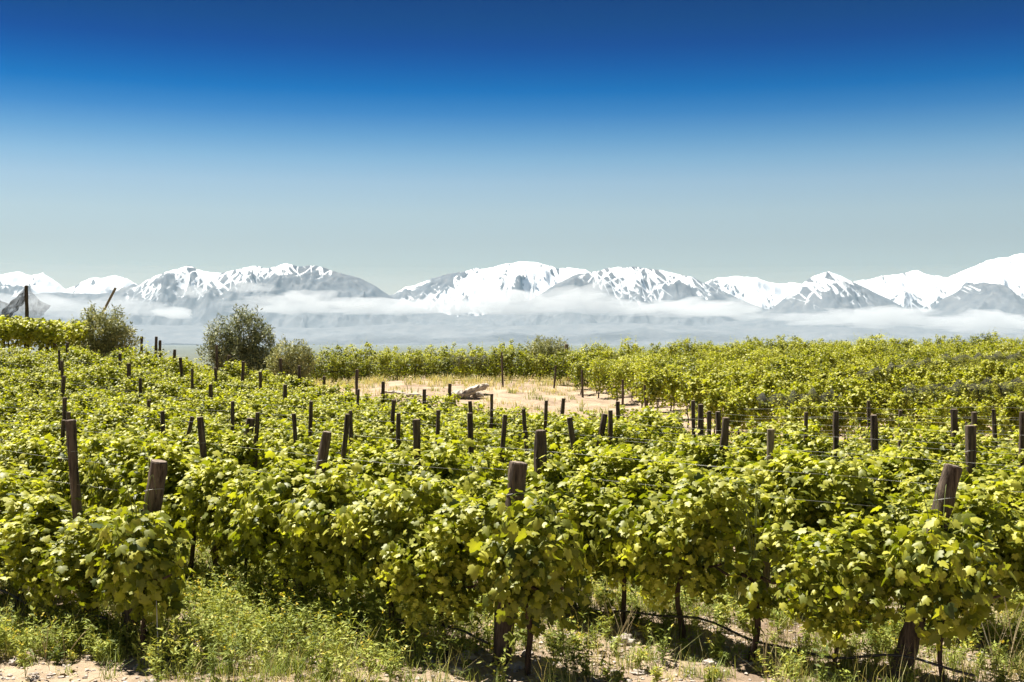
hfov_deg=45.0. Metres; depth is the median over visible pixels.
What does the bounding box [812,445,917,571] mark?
grapevine
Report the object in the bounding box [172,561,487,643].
irrigation hose
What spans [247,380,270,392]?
grapevine
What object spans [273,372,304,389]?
grapevine
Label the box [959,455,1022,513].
grapevine
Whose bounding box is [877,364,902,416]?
grapevine
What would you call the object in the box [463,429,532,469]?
grapevine
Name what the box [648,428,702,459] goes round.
grapevine
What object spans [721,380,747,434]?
grapevine
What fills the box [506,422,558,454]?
grapevine
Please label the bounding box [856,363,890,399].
grapevine
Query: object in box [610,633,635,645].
stone
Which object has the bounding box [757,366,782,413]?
grapevine
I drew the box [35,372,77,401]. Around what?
grapevine
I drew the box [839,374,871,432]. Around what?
grapevine
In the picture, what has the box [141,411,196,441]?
grapevine
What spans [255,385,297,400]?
grapevine
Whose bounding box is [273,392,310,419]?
grapevine
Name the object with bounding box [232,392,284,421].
grapevine
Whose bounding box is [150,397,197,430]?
grapevine
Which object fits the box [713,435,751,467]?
grapevine
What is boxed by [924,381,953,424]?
grapevine
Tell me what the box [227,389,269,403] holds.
grapevine
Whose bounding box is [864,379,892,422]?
grapevine
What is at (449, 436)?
grapevine
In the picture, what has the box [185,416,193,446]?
wooden post
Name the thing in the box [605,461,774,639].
grapevine
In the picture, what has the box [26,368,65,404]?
grapevine
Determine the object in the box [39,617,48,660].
dry stalk
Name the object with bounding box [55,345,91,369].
grapevine
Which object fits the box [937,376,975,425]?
grapevine
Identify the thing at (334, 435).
grapevine
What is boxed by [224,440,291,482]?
grapevine
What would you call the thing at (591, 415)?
grapevine
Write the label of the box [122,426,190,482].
grapevine
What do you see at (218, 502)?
grapevine
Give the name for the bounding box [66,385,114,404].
grapevine
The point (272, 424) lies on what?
grapevine
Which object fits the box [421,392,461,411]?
grapevine
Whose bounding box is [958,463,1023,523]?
grapevine
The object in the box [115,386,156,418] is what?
grapevine
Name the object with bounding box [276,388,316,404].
grapevine
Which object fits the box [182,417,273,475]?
grapevine
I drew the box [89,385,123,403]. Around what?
grapevine
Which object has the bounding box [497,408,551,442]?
grapevine
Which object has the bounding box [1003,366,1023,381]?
grapevine
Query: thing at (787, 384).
grapevine
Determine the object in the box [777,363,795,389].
grapevine
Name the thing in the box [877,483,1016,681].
grapevine
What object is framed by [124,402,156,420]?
grapevine
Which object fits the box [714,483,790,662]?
grapevine
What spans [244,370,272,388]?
grapevine
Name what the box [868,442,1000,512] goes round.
grapevine
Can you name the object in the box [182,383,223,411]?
grapevine
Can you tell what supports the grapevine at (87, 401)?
on the ground at (590, 400)
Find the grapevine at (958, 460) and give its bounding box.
[910,449,980,513]
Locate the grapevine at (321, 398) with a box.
[293,393,336,407]
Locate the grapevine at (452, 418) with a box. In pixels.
[441,408,482,426]
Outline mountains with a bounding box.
[0,253,1023,344]
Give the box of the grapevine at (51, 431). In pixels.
[23,412,89,460]
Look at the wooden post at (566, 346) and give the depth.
66.94 m
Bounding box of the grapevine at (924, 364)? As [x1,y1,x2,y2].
[908,357,928,374]
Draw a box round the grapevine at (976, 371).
[962,362,994,408]
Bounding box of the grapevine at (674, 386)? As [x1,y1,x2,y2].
[660,366,685,412]
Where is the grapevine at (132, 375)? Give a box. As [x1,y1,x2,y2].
[126,363,154,378]
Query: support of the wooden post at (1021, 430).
on the ground at (590, 400)
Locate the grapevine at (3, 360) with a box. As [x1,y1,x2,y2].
[0,354,20,374]
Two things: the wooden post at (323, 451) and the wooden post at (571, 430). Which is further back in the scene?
the wooden post at (571, 430)
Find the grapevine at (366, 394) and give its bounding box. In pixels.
[351,393,378,401]
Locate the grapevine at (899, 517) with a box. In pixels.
[824,486,934,620]
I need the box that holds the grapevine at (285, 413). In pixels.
[258,403,308,429]
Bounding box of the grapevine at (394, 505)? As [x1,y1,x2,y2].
[329,472,462,636]
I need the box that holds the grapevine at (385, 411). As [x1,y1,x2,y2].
[353,404,390,424]
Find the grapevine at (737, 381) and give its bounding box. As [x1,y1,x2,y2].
[729,367,758,429]
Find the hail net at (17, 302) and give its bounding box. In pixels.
[0,290,47,318]
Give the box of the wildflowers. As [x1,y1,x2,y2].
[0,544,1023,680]
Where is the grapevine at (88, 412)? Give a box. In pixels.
[54,403,130,435]
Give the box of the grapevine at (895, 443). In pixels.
[849,440,910,460]
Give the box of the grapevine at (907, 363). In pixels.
[895,360,915,391]
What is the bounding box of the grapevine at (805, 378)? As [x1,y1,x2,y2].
[792,365,819,384]
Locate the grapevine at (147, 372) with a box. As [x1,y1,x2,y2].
[131,365,163,388]
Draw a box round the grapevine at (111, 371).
[91,361,132,397]
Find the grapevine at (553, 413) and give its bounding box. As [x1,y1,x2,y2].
[518,410,554,427]
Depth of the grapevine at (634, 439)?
23.76 m
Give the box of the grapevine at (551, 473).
[501,453,626,578]
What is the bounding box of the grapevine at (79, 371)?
[65,365,98,387]
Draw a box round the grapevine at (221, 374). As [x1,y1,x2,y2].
[197,366,229,386]
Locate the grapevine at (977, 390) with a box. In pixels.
[966,373,1003,435]
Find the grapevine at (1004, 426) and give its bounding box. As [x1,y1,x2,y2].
[988,392,1023,445]
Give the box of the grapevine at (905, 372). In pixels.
[895,364,921,392]
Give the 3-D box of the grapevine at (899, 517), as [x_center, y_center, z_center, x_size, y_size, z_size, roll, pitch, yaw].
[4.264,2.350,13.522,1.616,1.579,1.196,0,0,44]
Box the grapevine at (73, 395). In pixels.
[51,390,103,418]
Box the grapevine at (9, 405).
[0,393,28,428]
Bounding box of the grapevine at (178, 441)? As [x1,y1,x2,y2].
[162,424,224,456]
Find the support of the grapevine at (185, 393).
on the ground at (590, 400)
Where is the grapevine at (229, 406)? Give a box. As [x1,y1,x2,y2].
[214,396,255,420]
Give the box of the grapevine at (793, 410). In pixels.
[771,392,806,449]
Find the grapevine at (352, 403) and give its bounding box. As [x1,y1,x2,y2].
[343,397,383,418]
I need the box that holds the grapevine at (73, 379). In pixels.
[57,370,97,410]
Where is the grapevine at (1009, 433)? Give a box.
[984,425,1018,465]
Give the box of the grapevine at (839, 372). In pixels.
[829,362,851,382]
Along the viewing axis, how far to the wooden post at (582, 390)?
54.97 m
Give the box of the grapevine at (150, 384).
[136,373,173,403]
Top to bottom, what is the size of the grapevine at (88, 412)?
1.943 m
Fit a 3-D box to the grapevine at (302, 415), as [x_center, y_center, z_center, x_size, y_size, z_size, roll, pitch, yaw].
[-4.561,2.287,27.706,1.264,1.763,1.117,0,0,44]
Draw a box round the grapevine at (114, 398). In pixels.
[100,392,127,407]
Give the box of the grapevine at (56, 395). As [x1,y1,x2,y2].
[31,387,71,411]
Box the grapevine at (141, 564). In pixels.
[85,475,195,655]
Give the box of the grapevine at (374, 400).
[363,393,390,409]
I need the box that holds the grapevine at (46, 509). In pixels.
[0,488,122,621]
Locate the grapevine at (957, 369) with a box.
[954,364,979,385]
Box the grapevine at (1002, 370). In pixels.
[992,360,1012,405]
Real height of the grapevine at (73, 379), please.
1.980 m
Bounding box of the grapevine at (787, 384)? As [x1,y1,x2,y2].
[774,377,800,417]
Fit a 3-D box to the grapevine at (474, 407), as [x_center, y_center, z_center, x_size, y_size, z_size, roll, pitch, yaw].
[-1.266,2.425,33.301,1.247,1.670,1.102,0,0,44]
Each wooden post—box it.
[24,285,29,355]
[56,420,65,483]
[58,350,60,375]
[60,361,63,381]
[60,376,65,400]
[62,397,66,435]
[65,342,68,356]
[65,412,70,488]
[65,420,91,625]
[94,287,116,330]
[118,353,121,374]
[120,459,167,642]
[127,363,130,390]
[138,378,141,399]
[140,336,142,357]
[145,400,150,435]
[154,336,157,363]
[158,340,161,358]
[160,411,165,434]
[172,349,175,375]
[179,357,183,377]
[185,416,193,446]
[191,369,193,389]
[197,417,220,586]
[209,384,213,416]
[214,368,216,386]
[215,345,218,377]
[230,401,234,435]
[240,418,254,464]
[241,361,244,390]
[252,412,259,481]
[259,372,261,388]
[279,358,282,380]
[283,384,286,406]
[285,431,331,614]
[291,413,297,460]
[298,366,300,388]
[308,401,312,457]
[322,376,325,395]
[338,414,349,502]
[349,410,352,453]
[355,369,358,397]
[356,389,359,419]
[381,381,384,408]
[389,400,395,437]
[396,413,400,451]
[413,419,420,468]
[422,389,425,409]
[435,410,439,447]
[447,383,451,411]
[467,413,473,459]
[468,401,472,412]
[490,394,492,432]
[492,461,527,666]
[499,415,506,462]
[501,352,503,386]
[522,409,528,456]
[534,430,546,517]
[544,400,547,431]
[553,365,556,387]
[560,398,564,418]
[564,344,568,379]
[567,417,584,502]
[581,370,583,397]
[595,413,607,453]
[608,410,612,445]
[616,401,619,420]
[621,379,623,409]
[644,385,646,406]
[691,400,695,437]
[698,404,703,440]
[707,411,710,444]
[715,411,720,448]
[717,417,729,556]
[762,429,774,593]
[804,412,807,444]
[832,411,838,458]
[867,401,870,446]
[870,415,878,459]
[885,464,962,681]
[898,410,901,450]
[950,409,958,451]
[965,425,976,475]
[971,412,977,458]
[991,409,997,447]
[1018,412,1023,466]
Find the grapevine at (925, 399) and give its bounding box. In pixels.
[903,379,934,435]
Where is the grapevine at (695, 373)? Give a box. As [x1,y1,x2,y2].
[683,361,708,411]
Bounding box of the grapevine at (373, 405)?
[352,398,397,421]
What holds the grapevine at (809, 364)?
on the ground at (590, 400)
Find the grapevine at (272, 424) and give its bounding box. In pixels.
[262,417,316,436]
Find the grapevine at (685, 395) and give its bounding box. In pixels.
[674,373,699,427]
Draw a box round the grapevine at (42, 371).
[29,363,57,383]
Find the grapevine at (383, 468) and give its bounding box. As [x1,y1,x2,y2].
[346,444,421,500]
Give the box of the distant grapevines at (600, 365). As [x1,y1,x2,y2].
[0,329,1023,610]
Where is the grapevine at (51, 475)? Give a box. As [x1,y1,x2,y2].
[30,433,126,517]
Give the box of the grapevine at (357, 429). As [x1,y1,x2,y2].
[322,411,383,454]
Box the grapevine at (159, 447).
[78,424,200,539]
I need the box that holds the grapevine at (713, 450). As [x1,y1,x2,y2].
[680,432,764,546]
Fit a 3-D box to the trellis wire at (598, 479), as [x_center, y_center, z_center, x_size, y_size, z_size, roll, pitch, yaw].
[-17.958,0.791,31.675,59.000,1.504,0.002,0,0,44]
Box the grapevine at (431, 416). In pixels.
[395,399,446,442]
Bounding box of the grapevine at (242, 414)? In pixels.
[216,399,271,431]
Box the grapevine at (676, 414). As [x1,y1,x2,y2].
[652,406,715,440]
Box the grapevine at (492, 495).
[444,468,552,580]
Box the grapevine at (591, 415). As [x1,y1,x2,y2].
[583,410,628,422]
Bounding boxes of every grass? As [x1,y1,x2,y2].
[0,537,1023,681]
[275,372,993,449]
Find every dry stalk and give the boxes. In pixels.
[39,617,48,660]
[51,621,87,661]
[605,596,636,650]
[605,603,634,650]
[763,632,779,670]
[775,632,797,674]
[846,638,873,677]
[975,603,1019,667]
[989,579,1023,665]
[1007,607,1023,675]
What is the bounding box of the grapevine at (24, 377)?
[3,368,51,392]
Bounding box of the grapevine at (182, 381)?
[176,376,202,390]
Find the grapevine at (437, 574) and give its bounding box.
[369,488,523,656]
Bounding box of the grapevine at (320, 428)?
[298,416,355,444]
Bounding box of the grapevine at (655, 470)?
[611,445,718,589]
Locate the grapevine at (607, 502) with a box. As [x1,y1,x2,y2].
[554,467,681,624]
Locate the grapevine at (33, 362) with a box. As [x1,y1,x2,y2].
[11,351,46,376]
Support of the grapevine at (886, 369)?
on the ground at (590, 400)
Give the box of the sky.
[0,0,1023,294]
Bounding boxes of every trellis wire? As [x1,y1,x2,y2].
[0,375,1018,448]
[1,347,1014,425]
[3,385,1007,469]
[4,355,1013,442]
[4,423,471,470]
[6,362,1008,434]
[10,402,1015,491]
[10,407,882,478]
[12,391,1022,466]
[15,421,878,506]
[83,383,1023,454]
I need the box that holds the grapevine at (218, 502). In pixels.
[185,450,283,585]
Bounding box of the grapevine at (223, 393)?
[204,387,240,411]
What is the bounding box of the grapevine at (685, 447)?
[641,429,728,476]
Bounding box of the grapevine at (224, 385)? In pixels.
[200,379,232,391]
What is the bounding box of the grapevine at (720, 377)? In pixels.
[707,368,735,429]
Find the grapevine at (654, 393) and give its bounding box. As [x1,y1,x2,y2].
[642,366,669,408]
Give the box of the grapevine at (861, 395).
[845,382,884,444]
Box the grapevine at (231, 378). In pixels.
[219,374,249,387]
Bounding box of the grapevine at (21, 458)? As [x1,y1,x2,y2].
[0,430,57,488]
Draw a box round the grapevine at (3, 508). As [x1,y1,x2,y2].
[0,466,26,561]
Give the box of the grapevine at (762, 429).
[730,413,817,461]
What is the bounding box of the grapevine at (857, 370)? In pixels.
[851,360,875,388]
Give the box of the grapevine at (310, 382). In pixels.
[282,376,321,392]
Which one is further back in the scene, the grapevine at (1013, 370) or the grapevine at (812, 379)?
the grapevine at (1013, 370)
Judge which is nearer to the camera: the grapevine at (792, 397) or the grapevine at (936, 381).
the grapevine at (792, 397)
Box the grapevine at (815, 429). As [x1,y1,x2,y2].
[735,417,841,457]
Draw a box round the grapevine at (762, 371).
[760,362,776,386]
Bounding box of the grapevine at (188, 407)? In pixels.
[175,400,209,415]
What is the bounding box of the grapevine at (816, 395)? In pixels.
[793,370,829,427]
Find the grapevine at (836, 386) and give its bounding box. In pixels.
[818,374,848,424]
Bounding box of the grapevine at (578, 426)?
[546,412,621,476]
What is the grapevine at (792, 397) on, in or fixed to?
on the ground at (590, 400)
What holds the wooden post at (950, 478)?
on the ground at (590, 400)
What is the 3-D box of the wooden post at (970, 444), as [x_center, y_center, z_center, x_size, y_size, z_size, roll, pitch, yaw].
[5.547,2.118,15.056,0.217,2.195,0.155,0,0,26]
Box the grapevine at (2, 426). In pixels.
[0,420,14,439]
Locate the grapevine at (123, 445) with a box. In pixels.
[78,425,199,542]
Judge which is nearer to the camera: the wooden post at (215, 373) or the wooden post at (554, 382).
the wooden post at (215, 373)
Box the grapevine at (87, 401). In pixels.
[71,394,99,423]
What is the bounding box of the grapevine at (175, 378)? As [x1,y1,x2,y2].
[162,372,199,393]
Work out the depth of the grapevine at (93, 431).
21.28 m
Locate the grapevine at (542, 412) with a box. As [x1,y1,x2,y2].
[530,409,559,436]
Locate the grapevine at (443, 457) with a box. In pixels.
[399,438,507,533]
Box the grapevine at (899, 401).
[877,388,912,430]
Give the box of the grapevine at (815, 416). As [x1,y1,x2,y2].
[798,391,834,438]
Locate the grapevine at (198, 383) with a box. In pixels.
[183,371,227,396]
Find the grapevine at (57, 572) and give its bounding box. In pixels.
[1,497,138,626]
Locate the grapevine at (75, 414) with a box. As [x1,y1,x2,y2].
[36,399,92,433]
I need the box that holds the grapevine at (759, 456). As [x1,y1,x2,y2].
[729,438,832,535]
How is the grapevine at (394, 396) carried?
on the ground at (590, 400)
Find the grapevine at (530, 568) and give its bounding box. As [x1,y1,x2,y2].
[466,479,596,675]
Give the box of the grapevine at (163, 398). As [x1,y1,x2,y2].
[157,397,198,411]
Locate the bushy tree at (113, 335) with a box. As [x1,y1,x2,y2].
[66,300,141,359]
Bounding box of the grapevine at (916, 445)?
[857,437,926,464]
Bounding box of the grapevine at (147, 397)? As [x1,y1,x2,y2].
[132,388,167,407]
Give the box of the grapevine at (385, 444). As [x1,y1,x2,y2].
[349,428,412,469]
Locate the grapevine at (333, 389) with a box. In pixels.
[316,380,355,403]
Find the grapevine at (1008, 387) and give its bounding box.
[989,371,1023,422]
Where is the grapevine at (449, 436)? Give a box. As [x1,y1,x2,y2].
[386,426,479,478]
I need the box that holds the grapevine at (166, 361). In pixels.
[154,356,188,374]
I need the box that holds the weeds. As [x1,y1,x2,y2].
[0,536,1023,681]
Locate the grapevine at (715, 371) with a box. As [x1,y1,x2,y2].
[712,364,734,400]
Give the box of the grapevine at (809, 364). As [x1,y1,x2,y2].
[796,355,816,380]
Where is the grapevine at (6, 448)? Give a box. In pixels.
[0,440,43,467]
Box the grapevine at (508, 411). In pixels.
[479,404,529,427]
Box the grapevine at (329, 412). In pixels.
[306,400,359,430]
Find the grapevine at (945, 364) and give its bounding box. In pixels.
[934,361,958,386]
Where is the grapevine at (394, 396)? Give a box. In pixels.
[377,390,408,413]
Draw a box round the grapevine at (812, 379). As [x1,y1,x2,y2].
[794,373,818,410]
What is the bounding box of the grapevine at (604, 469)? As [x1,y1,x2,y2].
[558,438,667,519]
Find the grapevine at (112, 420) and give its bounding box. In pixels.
[84,401,142,436]
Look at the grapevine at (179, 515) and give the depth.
15.04 m
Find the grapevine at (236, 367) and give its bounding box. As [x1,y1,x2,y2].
[218,359,257,381]
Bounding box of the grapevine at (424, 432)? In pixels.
[400,421,462,450]
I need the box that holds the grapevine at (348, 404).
[307,401,354,422]
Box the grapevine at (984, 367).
[971,353,996,395]
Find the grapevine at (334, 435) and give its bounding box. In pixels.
[308,429,387,469]
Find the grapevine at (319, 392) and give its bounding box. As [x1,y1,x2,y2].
[295,385,327,399]
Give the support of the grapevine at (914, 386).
on the ground at (590, 400)
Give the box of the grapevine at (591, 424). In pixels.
[560,410,616,448]
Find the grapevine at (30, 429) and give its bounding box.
[3,420,53,441]
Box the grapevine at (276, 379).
[254,370,283,387]
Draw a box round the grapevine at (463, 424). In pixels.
[440,417,486,448]
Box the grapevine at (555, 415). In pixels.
[551,411,587,418]
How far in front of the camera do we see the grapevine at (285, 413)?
28.24 m
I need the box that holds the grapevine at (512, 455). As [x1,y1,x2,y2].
[484,446,568,495]
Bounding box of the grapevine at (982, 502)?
[903,479,1023,638]
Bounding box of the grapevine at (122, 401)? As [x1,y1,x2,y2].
[92,394,135,420]
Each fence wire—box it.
[773,407,1011,409]
[792,430,991,432]
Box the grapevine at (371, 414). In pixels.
[362,407,395,443]
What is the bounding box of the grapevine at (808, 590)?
[751,502,904,672]
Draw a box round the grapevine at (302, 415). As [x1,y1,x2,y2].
[290,404,327,430]
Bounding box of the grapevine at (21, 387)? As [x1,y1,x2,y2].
[0,382,39,405]
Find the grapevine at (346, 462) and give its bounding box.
[313,452,383,481]
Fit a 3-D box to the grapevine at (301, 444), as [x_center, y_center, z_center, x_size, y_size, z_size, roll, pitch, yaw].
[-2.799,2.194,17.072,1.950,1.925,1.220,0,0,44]
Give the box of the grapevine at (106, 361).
[86,356,117,378]
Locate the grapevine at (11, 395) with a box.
[0,385,39,414]
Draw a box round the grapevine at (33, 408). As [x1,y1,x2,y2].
[9,394,61,432]
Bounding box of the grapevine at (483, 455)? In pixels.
[450,447,508,489]
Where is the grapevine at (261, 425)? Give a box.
[245,410,290,437]
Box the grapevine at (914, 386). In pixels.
[889,372,922,416]
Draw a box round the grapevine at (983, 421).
[961,391,993,438]
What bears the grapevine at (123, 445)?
on the ground at (590, 400)
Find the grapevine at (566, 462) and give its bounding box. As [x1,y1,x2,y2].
[525,443,591,501]
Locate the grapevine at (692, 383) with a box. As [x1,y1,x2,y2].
[687,373,714,431]
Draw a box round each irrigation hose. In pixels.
[0,589,107,619]
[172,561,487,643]
[456,579,974,676]
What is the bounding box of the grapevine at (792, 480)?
[759,449,891,613]
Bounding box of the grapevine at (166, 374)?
[155,368,179,390]
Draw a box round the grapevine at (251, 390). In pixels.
[237,388,270,396]
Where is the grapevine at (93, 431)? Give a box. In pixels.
[77,423,121,464]
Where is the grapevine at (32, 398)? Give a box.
[27,393,54,413]
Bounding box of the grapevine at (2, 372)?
[0,367,34,397]
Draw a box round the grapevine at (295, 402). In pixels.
[289,394,327,419]
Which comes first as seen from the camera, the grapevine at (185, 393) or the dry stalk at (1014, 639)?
the dry stalk at (1014, 639)
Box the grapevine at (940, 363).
[926,356,947,379]
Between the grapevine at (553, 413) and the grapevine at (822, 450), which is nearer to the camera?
the grapevine at (822, 450)
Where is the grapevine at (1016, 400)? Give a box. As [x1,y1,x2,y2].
[1007,389,1023,438]
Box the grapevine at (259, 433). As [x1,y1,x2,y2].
[238,429,276,447]
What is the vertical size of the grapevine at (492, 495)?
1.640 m
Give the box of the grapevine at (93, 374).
[79,366,113,389]
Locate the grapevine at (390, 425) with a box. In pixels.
[353,413,424,453]
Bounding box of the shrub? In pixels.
[525,334,572,377]
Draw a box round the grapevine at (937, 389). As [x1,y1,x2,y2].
[913,372,943,417]
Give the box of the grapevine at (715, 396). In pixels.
[700,370,733,439]
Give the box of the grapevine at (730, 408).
[717,386,757,436]
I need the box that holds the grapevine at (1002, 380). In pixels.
[992,372,1020,413]
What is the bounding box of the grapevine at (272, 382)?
[262,377,303,395]
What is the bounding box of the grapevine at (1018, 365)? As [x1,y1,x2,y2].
[1013,361,1023,381]
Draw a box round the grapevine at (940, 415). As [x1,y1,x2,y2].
[913,390,952,433]
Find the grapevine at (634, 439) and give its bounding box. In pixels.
[613,417,648,469]
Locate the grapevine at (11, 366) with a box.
[1,358,30,370]
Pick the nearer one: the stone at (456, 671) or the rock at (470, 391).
the stone at (456, 671)
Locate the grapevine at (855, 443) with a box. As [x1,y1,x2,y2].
[801,431,868,459]
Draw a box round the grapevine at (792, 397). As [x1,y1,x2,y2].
[770,374,807,437]
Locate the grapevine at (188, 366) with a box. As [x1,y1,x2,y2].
[162,356,211,387]
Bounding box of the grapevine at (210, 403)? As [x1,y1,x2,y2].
[187,394,231,418]
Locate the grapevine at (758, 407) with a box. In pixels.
[739,378,780,432]
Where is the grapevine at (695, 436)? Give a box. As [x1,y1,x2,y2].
[675,430,728,450]
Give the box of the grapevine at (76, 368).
[50,364,90,384]
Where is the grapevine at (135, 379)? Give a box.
[114,374,163,398]
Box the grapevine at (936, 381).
[926,368,954,393]
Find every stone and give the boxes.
[8,658,20,664]
[450,666,466,674]
[454,650,477,660]
[506,661,524,669]
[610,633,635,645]
[631,669,644,675]
[702,658,718,666]
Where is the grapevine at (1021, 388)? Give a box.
[1003,380,1023,404]
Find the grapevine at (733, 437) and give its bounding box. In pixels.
[728,426,766,456]
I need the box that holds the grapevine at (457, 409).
[432,403,477,422]
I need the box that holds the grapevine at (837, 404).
[818,390,856,446]
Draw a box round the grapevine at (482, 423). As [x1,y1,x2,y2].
[459,408,499,426]
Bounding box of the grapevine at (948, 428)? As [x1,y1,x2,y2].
[896,416,964,476]
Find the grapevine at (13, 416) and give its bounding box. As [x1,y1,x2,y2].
[0,409,28,429]
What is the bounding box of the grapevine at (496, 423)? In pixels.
[455,412,507,434]
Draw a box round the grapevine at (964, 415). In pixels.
[945,388,986,439]
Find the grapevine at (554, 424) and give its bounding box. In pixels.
[522,411,592,452]
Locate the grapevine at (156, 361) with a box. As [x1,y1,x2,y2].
[139,356,167,371]
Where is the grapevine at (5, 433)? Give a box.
[0,421,24,449]
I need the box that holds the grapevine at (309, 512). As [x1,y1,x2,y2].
[267,463,400,616]
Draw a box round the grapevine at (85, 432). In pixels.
[50,421,111,463]
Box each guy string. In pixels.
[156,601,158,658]
[961,563,994,661]
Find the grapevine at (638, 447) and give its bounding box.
[587,433,660,470]
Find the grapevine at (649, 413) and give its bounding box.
[629,405,695,453]
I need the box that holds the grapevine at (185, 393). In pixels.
[176,385,201,407]
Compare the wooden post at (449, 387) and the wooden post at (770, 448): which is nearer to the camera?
the wooden post at (770, 448)
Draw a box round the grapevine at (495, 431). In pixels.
[463,423,518,450]
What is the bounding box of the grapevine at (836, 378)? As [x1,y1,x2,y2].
[819,370,845,400]
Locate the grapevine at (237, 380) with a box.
[232,379,265,389]
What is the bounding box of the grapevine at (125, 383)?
[106,377,139,394]
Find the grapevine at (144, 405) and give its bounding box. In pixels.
[128,399,165,423]
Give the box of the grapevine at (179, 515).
[130,446,233,585]
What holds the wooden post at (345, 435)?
on the ground at (590, 400)
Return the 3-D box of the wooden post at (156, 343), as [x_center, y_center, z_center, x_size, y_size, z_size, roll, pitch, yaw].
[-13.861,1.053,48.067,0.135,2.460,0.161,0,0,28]
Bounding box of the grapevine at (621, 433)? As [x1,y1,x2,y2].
[585,416,688,459]
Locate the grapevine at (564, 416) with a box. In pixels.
[556,414,614,434]
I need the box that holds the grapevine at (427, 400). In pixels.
[396,393,443,411]
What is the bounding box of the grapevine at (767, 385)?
[754,370,783,416]
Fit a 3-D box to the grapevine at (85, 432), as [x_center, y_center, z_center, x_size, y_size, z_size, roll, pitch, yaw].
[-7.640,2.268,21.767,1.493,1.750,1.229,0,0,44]
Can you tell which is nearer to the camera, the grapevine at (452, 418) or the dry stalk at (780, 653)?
the dry stalk at (780, 653)
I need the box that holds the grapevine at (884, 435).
[845,420,917,455]
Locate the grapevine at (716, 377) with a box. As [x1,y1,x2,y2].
[701,372,718,407]
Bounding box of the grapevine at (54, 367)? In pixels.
[43,362,74,374]
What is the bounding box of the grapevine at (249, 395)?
[239,389,287,412]
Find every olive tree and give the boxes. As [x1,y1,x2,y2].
[195,303,282,381]
[259,334,318,387]
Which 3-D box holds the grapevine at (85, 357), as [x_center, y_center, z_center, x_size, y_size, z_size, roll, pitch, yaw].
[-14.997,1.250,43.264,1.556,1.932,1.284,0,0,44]
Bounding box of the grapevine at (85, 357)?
[66,349,101,374]
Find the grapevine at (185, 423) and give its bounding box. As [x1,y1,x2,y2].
[168,417,224,453]
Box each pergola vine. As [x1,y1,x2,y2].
[0,315,35,355]
[0,316,44,354]
[8,315,54,353]
[23,317,77,354]
[34,319,88,354]
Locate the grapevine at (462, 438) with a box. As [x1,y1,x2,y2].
[422,423,492,458]
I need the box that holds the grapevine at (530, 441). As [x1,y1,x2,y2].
[506,424,583,464]
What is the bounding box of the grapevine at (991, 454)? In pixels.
[951,442,1019,476]
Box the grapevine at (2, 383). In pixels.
[0,376,15,400]
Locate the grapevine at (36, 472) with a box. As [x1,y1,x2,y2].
[12,433,85,518]
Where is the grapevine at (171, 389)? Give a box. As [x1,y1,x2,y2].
[155,379,190,401]
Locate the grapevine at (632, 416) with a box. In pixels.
[607,404,666,440]
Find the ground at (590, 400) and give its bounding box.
[0,344,1023,681]
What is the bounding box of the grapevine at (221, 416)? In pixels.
[204,412,249,437]
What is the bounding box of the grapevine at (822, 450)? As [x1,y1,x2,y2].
[786,423,861,470]
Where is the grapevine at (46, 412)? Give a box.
[26,402,83,429]
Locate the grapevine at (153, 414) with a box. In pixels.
[106,403,177,450]
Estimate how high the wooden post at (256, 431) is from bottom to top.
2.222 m
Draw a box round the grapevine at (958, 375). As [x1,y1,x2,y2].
[946,368,974,420]
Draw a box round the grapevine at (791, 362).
[777,355,804,382]
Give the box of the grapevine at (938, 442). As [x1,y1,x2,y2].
[886,416,987,471]
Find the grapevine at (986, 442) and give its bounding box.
[944,431,1018,460]
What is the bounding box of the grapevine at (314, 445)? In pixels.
[300,429,346,473]
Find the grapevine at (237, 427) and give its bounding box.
[194,412,245,457]
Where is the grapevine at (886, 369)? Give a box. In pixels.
[869,363,890,380]
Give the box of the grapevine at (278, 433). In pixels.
[253,418,317,456]
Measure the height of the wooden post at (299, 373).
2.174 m
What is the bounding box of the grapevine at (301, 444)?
[255,428,347,493]
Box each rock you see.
[380,390,404,394]
[403,393,427,396]
[446,390,463,398]
[459,384,483,398]
[472,392,483,396]
[477,383,489,391]
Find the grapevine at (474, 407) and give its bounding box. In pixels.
[454,400,485,416]
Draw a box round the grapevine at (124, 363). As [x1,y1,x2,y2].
[106,358,141,379]
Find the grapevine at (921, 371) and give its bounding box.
[912,363,937,415]
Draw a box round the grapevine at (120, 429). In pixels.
[101,424,157,469]
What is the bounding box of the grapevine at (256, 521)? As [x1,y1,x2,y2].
[222,450,320,599]
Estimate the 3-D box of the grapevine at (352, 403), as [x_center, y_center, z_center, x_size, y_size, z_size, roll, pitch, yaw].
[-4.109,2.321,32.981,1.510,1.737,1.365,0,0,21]
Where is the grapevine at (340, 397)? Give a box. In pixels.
[315,390,356,406]
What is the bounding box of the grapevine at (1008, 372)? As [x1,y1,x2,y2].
[1005,365,1023,392]
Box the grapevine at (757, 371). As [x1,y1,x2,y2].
[738,360,762,416]
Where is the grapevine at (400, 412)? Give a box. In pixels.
[378,406,428,425]
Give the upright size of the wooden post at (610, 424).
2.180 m
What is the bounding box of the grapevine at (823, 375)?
[814,364,834,404]
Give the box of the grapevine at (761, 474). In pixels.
[709,450,828,573]
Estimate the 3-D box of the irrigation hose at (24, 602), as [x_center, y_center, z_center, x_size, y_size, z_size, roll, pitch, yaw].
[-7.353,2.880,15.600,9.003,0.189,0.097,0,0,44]
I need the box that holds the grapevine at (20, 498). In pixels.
[0,462,71,610]
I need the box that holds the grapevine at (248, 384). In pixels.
[229,379,264,399]
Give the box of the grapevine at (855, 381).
[843,374,863,395]

